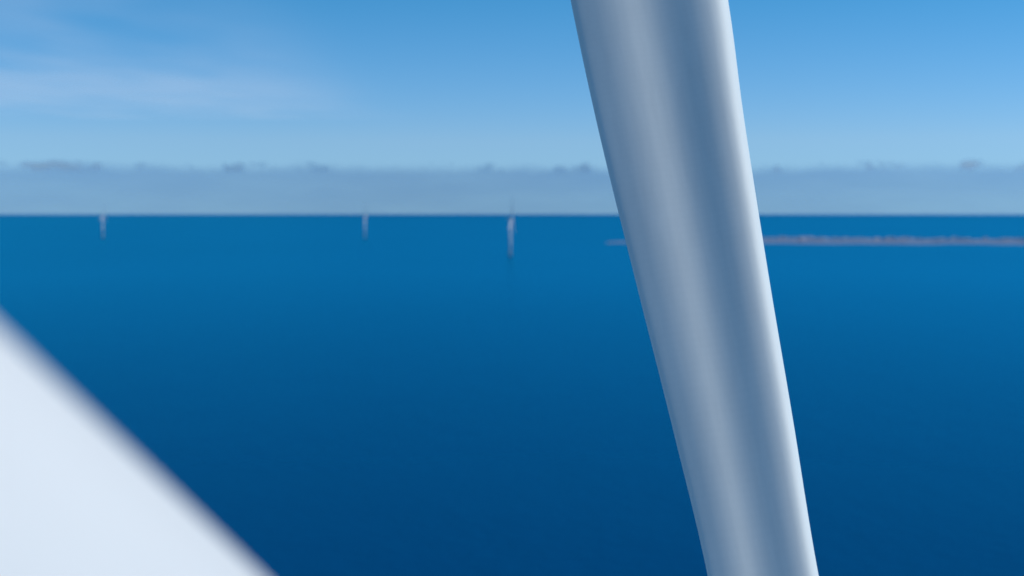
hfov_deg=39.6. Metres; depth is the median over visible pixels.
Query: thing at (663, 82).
wind turbine blade
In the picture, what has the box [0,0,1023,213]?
sky
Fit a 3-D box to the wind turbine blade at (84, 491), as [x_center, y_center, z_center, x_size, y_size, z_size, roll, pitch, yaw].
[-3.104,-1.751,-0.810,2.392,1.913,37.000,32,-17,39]
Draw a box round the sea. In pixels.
[0,214,1023,575]
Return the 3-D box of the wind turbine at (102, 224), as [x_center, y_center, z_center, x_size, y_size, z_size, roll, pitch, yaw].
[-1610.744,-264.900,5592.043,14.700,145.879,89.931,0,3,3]
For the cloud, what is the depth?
39945.76 m
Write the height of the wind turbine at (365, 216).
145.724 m
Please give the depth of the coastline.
4667.31 m
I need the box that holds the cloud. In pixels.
[22,161,1023,172]
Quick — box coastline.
[607,238,1023,244]
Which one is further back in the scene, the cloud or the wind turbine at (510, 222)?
the cloud
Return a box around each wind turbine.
[101,210,106,237]
[363,209,367,237]
[507,196,514,256]
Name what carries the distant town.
on the coastline
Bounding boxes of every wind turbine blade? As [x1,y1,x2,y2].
[0,329,261,575]
[571,0,818,575]
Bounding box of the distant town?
[763,236,1023,241]

